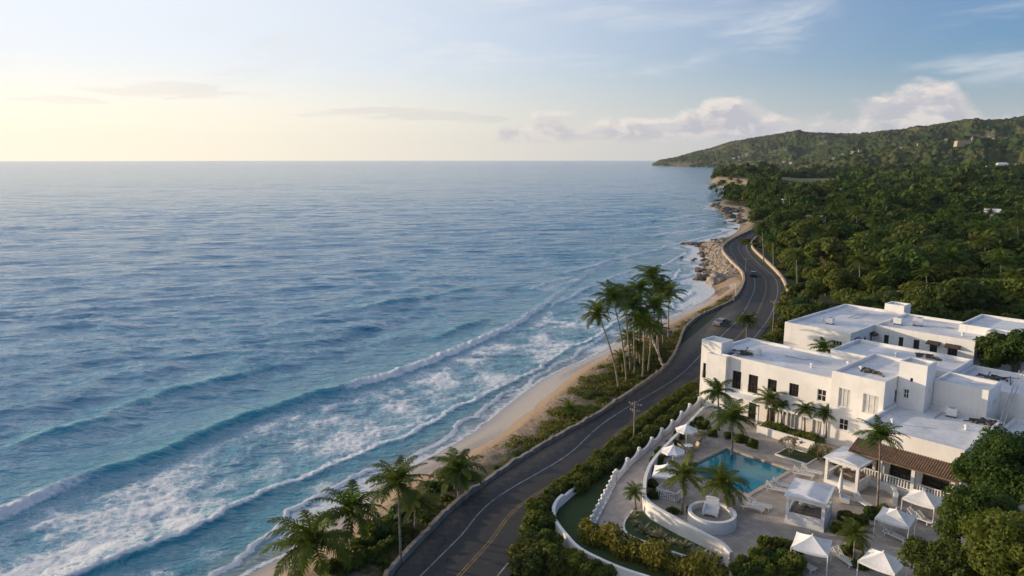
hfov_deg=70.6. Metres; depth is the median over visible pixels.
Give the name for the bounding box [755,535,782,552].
shrub
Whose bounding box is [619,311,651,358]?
palm tree
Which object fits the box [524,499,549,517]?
shrub
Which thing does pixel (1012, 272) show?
palm tree
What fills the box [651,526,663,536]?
agave
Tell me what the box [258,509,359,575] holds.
palm tree
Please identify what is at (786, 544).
shrub
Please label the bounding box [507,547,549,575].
shrub
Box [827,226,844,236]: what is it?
palm tree
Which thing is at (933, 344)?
window
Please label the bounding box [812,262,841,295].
broadleaf tree
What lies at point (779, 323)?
bush
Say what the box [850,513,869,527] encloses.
shrub
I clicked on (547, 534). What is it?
shrub
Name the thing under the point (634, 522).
agave
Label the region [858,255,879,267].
broadleaf tree
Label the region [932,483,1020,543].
leafy tree
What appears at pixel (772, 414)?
window
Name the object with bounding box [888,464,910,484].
window
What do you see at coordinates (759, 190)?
palm tree
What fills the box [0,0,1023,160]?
sky
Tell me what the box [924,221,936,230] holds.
palm tree
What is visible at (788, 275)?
bush
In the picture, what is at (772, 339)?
bush
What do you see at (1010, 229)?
palm tree
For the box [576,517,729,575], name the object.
hedge
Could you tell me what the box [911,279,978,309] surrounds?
broadleaf tree
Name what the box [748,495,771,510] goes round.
sun lounger
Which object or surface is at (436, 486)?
bush
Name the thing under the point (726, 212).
rock
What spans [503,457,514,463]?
shrub
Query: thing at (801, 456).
flower bed
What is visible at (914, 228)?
broadleaf tree
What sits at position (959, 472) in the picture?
leafy tree
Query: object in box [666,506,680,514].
shrub
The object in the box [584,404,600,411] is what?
shrub
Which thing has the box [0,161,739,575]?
sea
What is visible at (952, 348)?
window
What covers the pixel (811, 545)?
canopy tent
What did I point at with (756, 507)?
sun lounger
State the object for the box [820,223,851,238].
broadleaf tree
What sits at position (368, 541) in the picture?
bush
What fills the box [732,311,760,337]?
palm tree
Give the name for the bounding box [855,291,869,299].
broadleaf tree
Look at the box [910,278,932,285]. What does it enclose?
broadleaf tree
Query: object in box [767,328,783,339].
bush
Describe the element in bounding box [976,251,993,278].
broadleaf tree
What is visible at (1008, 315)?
broadleaf tree
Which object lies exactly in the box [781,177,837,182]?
field
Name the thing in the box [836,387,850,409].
window
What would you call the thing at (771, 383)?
window
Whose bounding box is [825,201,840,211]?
palm tree
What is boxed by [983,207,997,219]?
palm tree
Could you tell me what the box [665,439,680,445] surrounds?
shrub
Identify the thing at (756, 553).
shrub
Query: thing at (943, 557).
leafy tree
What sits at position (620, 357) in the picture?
palm tree
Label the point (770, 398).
palm tree
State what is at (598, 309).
palm tree
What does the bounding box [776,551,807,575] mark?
shrub
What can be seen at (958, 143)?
hill fort
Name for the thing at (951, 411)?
air conditioner
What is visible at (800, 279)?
broadleaf tree
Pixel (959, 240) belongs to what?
broadleaf tree
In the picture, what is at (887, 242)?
palm tree
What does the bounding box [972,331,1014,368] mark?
leafy tree
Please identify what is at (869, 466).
window
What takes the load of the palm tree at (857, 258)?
on the ground at (696, 326)
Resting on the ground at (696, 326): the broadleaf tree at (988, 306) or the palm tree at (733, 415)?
the broadleaf tree at (988, 306)
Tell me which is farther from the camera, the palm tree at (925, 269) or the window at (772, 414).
the palm tree at (925, 269)
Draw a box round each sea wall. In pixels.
[383,299,732,575]
[722,228,754,300]
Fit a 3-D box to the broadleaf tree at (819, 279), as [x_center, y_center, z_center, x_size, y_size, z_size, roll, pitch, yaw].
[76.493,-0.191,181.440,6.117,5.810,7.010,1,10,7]
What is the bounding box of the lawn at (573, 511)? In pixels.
[556,429,713,575]
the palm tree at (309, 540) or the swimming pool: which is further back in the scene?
the swimming pool
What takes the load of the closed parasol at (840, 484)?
on the terrace
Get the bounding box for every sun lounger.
[741,499,764,513]
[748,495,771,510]
[765,480,786,492]
[772,476,790,487]
[793,465,814,477]
[793,551,817,572]
[801,463,822,475]
[832,545,853,568]
[852,492,875,506]
[882,524,905,543]
[907,506,930,524]
[915,510,936,528]
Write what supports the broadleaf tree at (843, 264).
on the ground at (696, 326)
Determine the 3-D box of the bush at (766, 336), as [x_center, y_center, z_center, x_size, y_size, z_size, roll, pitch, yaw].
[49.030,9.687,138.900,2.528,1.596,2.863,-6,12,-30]
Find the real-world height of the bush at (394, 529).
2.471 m
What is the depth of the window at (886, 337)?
111.55 m
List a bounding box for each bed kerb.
[623,510,717,563]
[775,447,817,464]
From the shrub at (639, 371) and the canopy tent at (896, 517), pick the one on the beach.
the shrub at (639, 371)
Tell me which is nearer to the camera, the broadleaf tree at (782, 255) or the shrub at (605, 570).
the shrub at (605, 570)
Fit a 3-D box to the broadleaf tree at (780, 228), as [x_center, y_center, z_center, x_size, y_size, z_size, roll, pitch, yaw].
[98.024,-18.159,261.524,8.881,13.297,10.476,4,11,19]
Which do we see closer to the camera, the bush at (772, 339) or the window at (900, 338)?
the window at (900, 338)
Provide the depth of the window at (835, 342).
108.72 m
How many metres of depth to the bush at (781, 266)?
227.01 m
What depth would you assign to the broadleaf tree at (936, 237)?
220.51 m
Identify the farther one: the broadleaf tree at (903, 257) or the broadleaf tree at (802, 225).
the broadleaf tree at (802, 225)
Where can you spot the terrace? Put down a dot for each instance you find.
(752, 525)
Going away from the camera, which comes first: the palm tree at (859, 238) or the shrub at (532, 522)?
the shrub at (532, 522)
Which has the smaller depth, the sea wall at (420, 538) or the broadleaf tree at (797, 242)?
the sea wall at (420, 538)
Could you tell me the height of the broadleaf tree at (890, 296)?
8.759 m
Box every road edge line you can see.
[420,231,754,575]
[497,245,777,575]
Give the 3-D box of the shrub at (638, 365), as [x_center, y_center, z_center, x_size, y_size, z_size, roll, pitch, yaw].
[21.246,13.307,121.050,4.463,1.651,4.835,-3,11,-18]
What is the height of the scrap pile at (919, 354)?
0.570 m
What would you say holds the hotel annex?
on the ground at (696, 326)
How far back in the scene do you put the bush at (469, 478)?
78.84 m
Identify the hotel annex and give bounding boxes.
[783,301,1023,373]
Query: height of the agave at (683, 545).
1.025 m
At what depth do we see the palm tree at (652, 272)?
132.93 m
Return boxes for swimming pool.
[691,446,793,496]
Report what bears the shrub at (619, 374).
on the beach
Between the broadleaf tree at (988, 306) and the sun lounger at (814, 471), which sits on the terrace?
the sun lounger at (814, 471)
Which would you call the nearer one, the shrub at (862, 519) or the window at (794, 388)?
the shrub at (862, 519)
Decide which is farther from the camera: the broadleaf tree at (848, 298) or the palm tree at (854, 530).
the broadleaf tree at (848, 298)
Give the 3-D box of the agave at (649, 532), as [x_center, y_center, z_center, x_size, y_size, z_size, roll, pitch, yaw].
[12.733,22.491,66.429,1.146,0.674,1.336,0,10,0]
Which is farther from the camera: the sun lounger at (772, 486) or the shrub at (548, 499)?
the sun lounger at (772, 486)
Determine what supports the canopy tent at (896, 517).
on the terrace
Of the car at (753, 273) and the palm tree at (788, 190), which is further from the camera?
the palm tree at (788, 190)
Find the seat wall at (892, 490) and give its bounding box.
[879,481,898,505]
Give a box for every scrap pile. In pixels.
[732,347,752,354]
[859,367,884,376]
[915,352,941,360]
[963,417,1002,426]
[976,372,1019,385]
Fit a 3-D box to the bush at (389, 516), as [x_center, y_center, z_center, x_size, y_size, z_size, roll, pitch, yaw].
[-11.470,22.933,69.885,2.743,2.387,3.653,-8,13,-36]
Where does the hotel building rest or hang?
on the ground at (696, 326)
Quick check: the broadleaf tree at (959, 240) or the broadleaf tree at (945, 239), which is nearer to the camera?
the broadleaf tree at (959, 240)
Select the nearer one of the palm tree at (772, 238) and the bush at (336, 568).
the bush at (336, 568)
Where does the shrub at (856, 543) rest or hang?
on the terrace
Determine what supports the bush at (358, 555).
on the beach
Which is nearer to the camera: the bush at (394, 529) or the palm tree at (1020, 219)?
the bush at (394, 529)
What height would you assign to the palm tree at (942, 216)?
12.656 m
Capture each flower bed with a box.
[625,511,723,561]
[778,448,814,462]
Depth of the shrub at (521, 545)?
62.54 m
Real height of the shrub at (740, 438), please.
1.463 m
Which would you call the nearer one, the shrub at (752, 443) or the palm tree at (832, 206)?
the shrub at (752, 443)
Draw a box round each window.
[702,363,705,378]
[731,370,740,390]
[747,374,757,394]
[748,402,755,419]
[766,407,774,421]
[768,379,776,392]
[787,413,797,428]
[788,383,798,397]
[812,420,821,435]
[816,389,825,402]
[833,340,841,346]
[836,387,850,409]
[837,418,847,432]
[861,393,878,415]
[866,460,878,472]
[870,331,878,340]
[884,335,888,343]
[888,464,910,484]
[898,337,903,346]
[902,389,908,399]
[913,339,919,348]
[921,474,949,494]
[925,340,939,352]
[943,343,960,355]
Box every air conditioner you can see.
[825,317,834,324]
[893,317,902,324]
[913,316,923,326]
[945,406,957,417]
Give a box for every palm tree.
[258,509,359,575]
[308,479,388,546]
[364,455,434,564]
[391,481,440,529]
[428,447,487,496]
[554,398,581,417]
[578,298,618,387]
[591,279,632,381]
[601,283,642,370]
[608,348,632,371]
[615,291,653,372]
[615,327,645,355]
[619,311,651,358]
[622,482,647,509]
[623,310,663,376]
[626,339,651,363]
[627,277,658,347]
[631,265,671,343]
[638,319,661,348]
[640,291,677,371]
[646,276,678,346]
[653,280,687,337]
[655,319,669,351]
[655,453,710,513]
[696,461,750,509]
[699,378,736,430]
[704,399,760,458]
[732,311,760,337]
[749,187,762,197]
[751,219,773,262]
[752,386,786,420]
[761,190,774,202]
[764,234,780,264]
[771,400,790,422]
[779,187,795,207]
[783,246,806,282]
[792,400,816,430]
[807,212,823,221]
[808,336,840,353]
[813,404,836,437]
[818,210,832,221]
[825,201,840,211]
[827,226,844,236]
[835,516,876,559]
[845,250,874,277]
[846,205,865,222]
[847,236,872,251]
[853,414,909,507]
[861,216,885,232]
[867,243,888,255]
[872,229,888,237]
[874,240,897,250]
[909,247,935,258]
[911,261,942,283]
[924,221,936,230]
[924,239,939,246]
[933,213,951,223]
[933,238,948,246]
[935,246,966,279]
[947,203,962,209]
[947,240,962,248]
[951,219,969,227]
[952,212,976,223]
[955,223,975,238]
[965,219,993,231]
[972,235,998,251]
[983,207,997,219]
[983,249,1018,273]
[989,221,1009,229]
[997,266,1023,279]
[1001,227,1019,236]
[1008,217,1021,234]
[1011,220,1023,236]
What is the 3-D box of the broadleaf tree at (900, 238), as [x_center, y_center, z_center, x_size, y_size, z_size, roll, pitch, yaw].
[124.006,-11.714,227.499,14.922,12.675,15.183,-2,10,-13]
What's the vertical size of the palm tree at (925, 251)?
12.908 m
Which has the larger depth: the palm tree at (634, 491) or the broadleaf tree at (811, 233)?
the broadleaf tree at (811, 233)
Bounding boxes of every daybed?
[794,502,821,518]
[836,466,864,481]
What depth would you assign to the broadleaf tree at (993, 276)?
176.37 m
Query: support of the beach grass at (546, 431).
on the beach
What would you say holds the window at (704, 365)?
in the hotel building
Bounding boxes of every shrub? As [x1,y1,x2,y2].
[492,464,503,470]
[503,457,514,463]
[507,534,542,558]
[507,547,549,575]
[511,449,528,456]
[518,514,547,535]
[523,528,563,544]
[523,539,559,572]
[524,442,538,448]
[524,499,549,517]
[525,494,554,511]
[540,488,559,498]
[541,511,557,531]
[544,547,572,575]
[546,425,560,431]
[551,540,563,549]
[560,549,587,575]
[576,558,602,575]
[577,391,603,399]
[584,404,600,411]
[590,563,617,575]
[592,396,610,403]
[593,375,611,383]
[603,386,618,395]
[606,371,624,378]
[614,385,630,390]
[616,363,628,371]
[624,369,649,375]
[626,360,652,370]
[629,375,648,381]
[635,353,657,358]
[635,357,648,362]
[646,363,658,369]
[647,478,658,488]
[647,489,659,498]
[649,453,664,464]
[654,446,669,456]
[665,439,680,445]
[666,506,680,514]
[668,343,675,347]
[672,430,683,439]
[694,416,704,423]
[695,419,710,429]
[707,428,717,437]
[724,431,734,438]
[728,554,748,567]
[730,560,764,575]
[733,433,749,443]
[746,438,758,448]
[747,545,769,562]
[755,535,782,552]
[758,557,778,575]
[766,548,796,572]
[774,536,803,557]
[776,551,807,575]
[807,446,824,458]
[829,521,847,535]
[836,510,851,522]
[840,544,855,557]
[847,535,864,549]
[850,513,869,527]
[850,554,868,570]
[863,508,876,519]
[864,505,876,512]
[874,503,889,514]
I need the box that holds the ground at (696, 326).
[394,176,998,575]
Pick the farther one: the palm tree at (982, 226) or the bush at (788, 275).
the palm tree at (982, 226)
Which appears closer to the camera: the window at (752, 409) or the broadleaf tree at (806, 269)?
the window at (752, 409)
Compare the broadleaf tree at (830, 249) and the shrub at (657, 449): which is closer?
the shrub at (657, 449)
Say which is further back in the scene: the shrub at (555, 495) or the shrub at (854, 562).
the shrub at (555, 495)
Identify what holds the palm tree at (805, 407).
on the terrace
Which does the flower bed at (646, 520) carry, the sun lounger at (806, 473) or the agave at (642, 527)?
the agave at (642, 527)
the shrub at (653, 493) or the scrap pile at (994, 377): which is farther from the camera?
the scrap pile at (994, 377)
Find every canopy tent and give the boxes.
[790,532,832,575]
[856,547,906,575]
[873,506,916,538]
[901,489,942,525]
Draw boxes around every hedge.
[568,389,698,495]
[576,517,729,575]
[761,421,820,441]
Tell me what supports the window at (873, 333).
in the hotel annex
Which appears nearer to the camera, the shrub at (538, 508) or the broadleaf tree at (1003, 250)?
the shrub at (538, 508)
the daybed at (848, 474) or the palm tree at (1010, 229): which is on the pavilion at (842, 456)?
the daybed at (848, 474)
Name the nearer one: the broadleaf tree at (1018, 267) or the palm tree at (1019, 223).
the broadleaf tree at (1018, 267)
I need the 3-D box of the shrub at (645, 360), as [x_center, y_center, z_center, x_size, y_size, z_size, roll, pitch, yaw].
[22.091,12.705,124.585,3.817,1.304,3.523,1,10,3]
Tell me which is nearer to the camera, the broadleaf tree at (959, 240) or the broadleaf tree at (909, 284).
the broadleaf tree at (909, 284)
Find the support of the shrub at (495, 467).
on the beach
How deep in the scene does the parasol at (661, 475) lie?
74.33 m
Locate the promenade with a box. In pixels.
[597,406,732,575]
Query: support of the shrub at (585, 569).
on the ground at (696, 326)
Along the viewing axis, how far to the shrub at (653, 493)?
73.86 m
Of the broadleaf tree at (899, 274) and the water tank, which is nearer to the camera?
the water tank
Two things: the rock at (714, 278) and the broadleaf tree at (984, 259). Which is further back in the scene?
the rock at (714, 278)
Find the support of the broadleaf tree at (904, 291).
on the ground at (696, 326)
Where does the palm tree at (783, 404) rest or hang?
on the terrace
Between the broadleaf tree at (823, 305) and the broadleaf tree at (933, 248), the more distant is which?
the broadleaf tree at (933, 248)
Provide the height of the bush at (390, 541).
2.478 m
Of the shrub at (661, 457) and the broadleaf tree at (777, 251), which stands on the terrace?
the shrub at (661, 457)
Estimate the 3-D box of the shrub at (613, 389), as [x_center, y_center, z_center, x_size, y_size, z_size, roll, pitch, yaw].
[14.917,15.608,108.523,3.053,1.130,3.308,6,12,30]
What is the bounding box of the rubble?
[702,237,741,275]
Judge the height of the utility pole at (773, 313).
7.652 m
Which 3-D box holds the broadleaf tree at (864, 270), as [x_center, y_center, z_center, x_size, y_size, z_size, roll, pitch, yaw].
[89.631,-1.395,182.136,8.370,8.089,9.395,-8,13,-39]
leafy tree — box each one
[896,535,994,575]
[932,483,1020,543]
[949,452,980,487]
[956,507,1023,575]
[959,425,1023,505]
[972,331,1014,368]
[998,328,1023,372]
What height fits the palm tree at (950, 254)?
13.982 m
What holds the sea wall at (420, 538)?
on the beach
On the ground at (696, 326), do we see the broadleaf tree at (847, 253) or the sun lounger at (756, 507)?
the broadleaf tree at (847, 253)
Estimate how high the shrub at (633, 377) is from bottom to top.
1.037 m
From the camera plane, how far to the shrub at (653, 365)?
121.33 m
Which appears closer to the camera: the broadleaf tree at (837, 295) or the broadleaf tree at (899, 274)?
the broadleaf tree at (837, 295)
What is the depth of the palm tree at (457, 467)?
73.18 m
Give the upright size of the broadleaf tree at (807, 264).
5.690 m
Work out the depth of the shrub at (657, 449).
84.93 m
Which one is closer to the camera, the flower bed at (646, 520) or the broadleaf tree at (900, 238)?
the flower bed at (646, 520)
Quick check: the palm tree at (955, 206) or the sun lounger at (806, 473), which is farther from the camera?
the palm tree at (955, 206)
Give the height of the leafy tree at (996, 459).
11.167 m
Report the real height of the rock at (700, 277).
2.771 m
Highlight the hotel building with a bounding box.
[699,336,1023,506]
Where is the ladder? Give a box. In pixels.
[998,370,1023,428]
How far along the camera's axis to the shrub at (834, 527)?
67.02 m
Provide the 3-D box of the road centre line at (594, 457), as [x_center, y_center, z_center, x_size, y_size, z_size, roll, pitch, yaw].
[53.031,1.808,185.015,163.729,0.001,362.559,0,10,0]
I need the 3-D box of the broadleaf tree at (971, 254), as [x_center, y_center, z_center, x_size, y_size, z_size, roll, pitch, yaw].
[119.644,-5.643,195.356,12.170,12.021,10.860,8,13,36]
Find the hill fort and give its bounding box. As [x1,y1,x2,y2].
[953,136,973,146]
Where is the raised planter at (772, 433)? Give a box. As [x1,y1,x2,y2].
[757,423,824,448]
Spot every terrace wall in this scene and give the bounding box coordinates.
[642,406,732,560]
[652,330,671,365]
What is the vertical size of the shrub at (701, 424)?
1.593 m
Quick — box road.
[394,230,781,575]
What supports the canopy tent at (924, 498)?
on the terrace
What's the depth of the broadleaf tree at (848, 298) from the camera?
146.75 m
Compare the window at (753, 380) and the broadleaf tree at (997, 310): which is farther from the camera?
the broadleaf tree at (997, 310)
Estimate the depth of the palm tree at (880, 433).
70.19 m
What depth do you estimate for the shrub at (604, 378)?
113.83 m
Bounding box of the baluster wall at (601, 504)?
[590,471,616,525]
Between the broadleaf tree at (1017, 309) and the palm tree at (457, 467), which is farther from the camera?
the broadleaf tree at (1017, 309)
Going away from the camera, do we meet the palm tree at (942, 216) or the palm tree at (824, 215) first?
the palm tree at (942, 216)
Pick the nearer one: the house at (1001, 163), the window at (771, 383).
the window at (771, 383)
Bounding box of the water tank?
[746,348,761,355]
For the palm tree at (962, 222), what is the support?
on the ground at (696, 326)
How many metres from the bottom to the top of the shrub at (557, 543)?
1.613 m
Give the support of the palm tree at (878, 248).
on the ground at (696, 326)
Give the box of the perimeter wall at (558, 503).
[552,394,696,575]
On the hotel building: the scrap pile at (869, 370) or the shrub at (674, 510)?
the scrap pile at (869, 370)
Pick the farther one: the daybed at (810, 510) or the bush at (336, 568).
the daybed at (810, 510)
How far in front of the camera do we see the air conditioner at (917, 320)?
112.86 m
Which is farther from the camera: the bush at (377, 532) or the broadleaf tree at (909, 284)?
the broadleaf tree at (909, 284)
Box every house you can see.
[984,208,1000,215]
[996,162,1007,165]
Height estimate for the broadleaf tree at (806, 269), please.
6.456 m
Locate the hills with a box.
[652,116,1023,178]
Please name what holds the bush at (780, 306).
on the ground at (696, 326)
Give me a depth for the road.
82.42 m
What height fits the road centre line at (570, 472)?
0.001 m
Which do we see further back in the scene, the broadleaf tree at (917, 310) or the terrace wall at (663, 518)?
the broadleaf tree at (917, 310)
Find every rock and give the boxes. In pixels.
[685,242,696,245]
[692,274,705,280]
[706,272,725,284]
[720,211,732,214]
[724,214,736,218]
[735,219,747,223]
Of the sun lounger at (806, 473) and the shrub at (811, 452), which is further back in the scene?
the shrub at (811, 452)
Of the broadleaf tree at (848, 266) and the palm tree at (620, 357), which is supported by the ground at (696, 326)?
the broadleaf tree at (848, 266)
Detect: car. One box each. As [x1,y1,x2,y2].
[712,318,730,326]
[750,271,756,276]
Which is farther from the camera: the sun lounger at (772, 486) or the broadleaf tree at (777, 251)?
the broadleaf tree at (777, 251)
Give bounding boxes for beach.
[249,222,767,575]
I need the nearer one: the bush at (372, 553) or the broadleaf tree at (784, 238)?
the bush at (372, 553)
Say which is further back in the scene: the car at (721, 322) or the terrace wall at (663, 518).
the car at (721, 322)
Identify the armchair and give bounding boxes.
[702,496,719,517]
[839,489,850,503]
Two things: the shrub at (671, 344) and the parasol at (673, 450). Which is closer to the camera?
the parasol at (673, 450)
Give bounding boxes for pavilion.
[784,477,835,532]
[824,446,876,492]
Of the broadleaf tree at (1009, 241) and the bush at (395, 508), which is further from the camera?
the broadleaf tree at (1009, 241)
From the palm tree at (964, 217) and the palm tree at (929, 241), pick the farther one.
the palm tree at (964, 217)
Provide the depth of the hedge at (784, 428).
89.26 m
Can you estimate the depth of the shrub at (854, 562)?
61.13 m
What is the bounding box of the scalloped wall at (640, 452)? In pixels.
[614,396,700,481]
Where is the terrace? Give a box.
[646,408,1023,575]
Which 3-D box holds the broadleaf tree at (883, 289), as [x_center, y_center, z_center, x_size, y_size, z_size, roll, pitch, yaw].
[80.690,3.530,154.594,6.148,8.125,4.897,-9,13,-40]
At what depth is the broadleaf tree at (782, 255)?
225.36 m
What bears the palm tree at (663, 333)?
on the beach
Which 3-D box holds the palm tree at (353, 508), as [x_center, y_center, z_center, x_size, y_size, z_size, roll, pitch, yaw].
[-14.239,21.063,64.803,7.202,7.533,6.677,0,10,0]
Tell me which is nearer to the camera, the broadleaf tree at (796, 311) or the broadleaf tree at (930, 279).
the broadleaf tree at (796, 311)
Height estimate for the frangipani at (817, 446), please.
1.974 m
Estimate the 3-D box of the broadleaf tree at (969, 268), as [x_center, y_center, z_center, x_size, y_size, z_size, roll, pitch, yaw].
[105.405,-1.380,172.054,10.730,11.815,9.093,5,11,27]
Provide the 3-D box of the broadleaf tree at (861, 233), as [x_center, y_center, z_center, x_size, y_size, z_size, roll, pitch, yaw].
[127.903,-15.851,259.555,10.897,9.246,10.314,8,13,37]
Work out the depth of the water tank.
99.60 m
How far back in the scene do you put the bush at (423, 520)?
69.89 m
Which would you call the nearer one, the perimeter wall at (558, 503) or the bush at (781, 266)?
the perimeter wall at (558, 503)
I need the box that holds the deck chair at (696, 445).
[691,441,699,450]
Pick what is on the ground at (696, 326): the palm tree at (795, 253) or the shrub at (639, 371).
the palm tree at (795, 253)
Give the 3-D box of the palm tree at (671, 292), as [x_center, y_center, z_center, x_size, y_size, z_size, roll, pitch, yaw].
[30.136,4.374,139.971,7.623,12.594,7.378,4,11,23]
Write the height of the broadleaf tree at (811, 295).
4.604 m
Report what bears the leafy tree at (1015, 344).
on the ground at (696, 326)
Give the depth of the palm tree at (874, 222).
264.96 m
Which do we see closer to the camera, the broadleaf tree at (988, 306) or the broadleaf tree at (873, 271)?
the broadleaf tree at (988, 306)
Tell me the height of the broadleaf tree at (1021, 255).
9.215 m
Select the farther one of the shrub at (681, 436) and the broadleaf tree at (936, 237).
the broadleaf tree at (936, 237)
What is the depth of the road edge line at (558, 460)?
80.32 m
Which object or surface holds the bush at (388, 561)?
on the beach
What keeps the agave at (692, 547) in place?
on the flower bed at (646, 520)
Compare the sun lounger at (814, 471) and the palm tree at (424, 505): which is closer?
the palm tree at (424, 505)
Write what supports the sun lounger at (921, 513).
on the terrace
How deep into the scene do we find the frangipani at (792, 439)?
84.60 m
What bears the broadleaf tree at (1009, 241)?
on the ground at (696, 326)
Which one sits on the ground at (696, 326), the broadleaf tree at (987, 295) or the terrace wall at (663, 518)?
the broadleaf tree at (987, 295)
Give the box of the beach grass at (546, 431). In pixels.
[351,294,741,575]
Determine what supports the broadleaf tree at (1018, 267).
on the ground at (696, 326)
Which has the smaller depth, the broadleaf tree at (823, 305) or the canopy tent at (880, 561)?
the canopy tent at (880, 561)
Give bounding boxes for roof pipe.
[785,355,822,361]
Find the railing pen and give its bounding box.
[656,482,681,502]
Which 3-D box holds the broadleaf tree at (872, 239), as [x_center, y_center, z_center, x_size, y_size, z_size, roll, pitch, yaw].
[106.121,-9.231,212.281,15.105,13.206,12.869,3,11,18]
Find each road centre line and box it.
[457,243,765,575]
[460,234,766,575]
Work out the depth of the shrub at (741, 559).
60.98 m
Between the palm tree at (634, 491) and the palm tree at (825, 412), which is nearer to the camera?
the palm tree at (634, 491)
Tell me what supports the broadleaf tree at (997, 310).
on the ground at (696, 326)
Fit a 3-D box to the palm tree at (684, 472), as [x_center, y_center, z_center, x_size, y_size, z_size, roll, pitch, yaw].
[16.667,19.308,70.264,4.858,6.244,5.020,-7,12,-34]
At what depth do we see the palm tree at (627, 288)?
116.86 m
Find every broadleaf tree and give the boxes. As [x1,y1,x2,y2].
[764,241,785,257]
[768,248,784,262]
[771,221,793,235]
[776,232,795,246]
[777,247,801,262]
[778,219,819,238]
[781,303,823,319]
[782,257,792,271]
[786,259,804,279]
[786,296,818,306]
[787,237,809,250]
[789,265,803,282]
[795,277,804,281]
[797,291,818,300]
[799,266,814,278]
[800,262,811,278]
[803,236,845,265]
[804,257,821,263]
[805,267,819,279]
[805,276,824,284]
[805,282,830,302]
[806,230,818,241]
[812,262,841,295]
[817,302,826,309]
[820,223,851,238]
[823,268,860,304]
[831,288,869,301]
[837,260,851,268]
[840,292,869,306]
[843,250,854,258]
[845,265,854,271]
[846,234,891,256]
[850,266,877,277]
[853,231,882,239]
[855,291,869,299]
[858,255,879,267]
[858,272,897,294]
[861,270,903,288]
[866,293,883,306]
[871,304,884,308]
[873,242,901,256]
[876,242,934,289]
[876,285,896,293]
[878,267,913,284]
[879,289,907,306]
[882,231,928,244]
[893,221,934,235]
[897,280,928,290]
[897,288,918,295]
[898,292,952,319]
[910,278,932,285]
[910,302,939,317]
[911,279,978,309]
[913,276,944,285]
[914,244,943,259]
[919,235,945,244]
[933,258,980,279]
[935,245,981,263]
[944,238,953,244]
[946,240,983,252]
[948,309,996,321]
[949,277,998,309]
[951,239,966,242]
[968,229,984,242]
[974,303,993,309]
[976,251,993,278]
[979,277,1023,305]
[980,266,1006,277]
[982,228,1021,250]
[982,273,1008,279]
[985,305,1009,315]
[986,247,1023,266]
[999,313,1022,319]
[1005,303,1023,319]
[1007,264,1023,278]
[1018,252,1023,260]
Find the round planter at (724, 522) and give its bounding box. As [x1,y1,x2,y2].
[687,500,736,534]
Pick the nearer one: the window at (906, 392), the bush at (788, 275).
the window at (906, 392)
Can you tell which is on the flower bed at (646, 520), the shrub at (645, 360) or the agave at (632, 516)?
the agave at (632, 516)
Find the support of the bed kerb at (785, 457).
on the terrace
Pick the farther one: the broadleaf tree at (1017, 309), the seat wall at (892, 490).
the broadleaf tree at (1017, 309)
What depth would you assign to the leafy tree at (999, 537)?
49.43 m
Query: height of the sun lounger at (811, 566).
0.969 m
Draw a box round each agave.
[627,510,638,518]
[630,518,640,525]
[635,520,651,532]
[645,528,657,536]
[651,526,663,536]
[657,530,668,538]
[665,536,678,543]
[676,537,691,547]
[688,542,701,552]
[693,544,707,556]
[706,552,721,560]
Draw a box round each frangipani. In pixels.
[692,430,707,441]
[778,435,805,453]
[809,443,832,460]
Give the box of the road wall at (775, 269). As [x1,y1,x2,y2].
[751,236,789,290]
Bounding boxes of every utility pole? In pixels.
[629,401,641,435]
[770,300,778,330]
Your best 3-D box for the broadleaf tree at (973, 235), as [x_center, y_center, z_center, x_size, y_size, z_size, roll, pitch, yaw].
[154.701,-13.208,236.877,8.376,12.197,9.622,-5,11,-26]
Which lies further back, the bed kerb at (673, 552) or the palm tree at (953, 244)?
the palm tree at (953, 244)
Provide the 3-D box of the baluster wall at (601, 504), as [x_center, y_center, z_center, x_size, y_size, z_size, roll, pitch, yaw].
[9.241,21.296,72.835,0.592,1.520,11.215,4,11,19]
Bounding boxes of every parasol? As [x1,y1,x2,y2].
[652,463,679,492]
[661,443,684,459]
[676,423,697,444]
[838,470,842,489]
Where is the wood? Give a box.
[710,160,1023,248]
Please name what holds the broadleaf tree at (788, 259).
on the ground at (696, 326)
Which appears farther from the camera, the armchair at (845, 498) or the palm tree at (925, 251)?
the palm tree at (925, 251)
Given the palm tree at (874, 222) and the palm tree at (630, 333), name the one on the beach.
the palm tree at (630, 333)
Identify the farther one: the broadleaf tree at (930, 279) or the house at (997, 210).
the house at (997, 210)
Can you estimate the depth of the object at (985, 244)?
201.76 m
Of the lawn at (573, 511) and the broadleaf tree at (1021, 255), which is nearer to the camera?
the lawn at (573, 511)
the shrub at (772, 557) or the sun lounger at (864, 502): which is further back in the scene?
the sun lounger at (864, 502)
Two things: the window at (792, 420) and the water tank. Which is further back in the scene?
the water tank
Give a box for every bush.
[314,557,350,575]
[337,544,365,572]
[345,536,378,549]
[356,546,390,565]
[357,518,391,540]
[374,556,394,569]
[376,535,402,550]
[379,510,397,524]
[387,521,413,536]
[388,502,414,516]
[408,527,417,538]
[410,508,431,523]
[420,479,443,496]
[433,493,455,501]
[437,471,456,490]
[460,473,475,483]
[739,238,757,242]
[739,240,749,243]
[760,334,773,339]
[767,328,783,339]
[768,317,791,328]
[769,337,778,342]
[775,301,788,314]
[777,263,788,269]
[780,291,798,301]
[784,282,805,291]
[785,271,800,278]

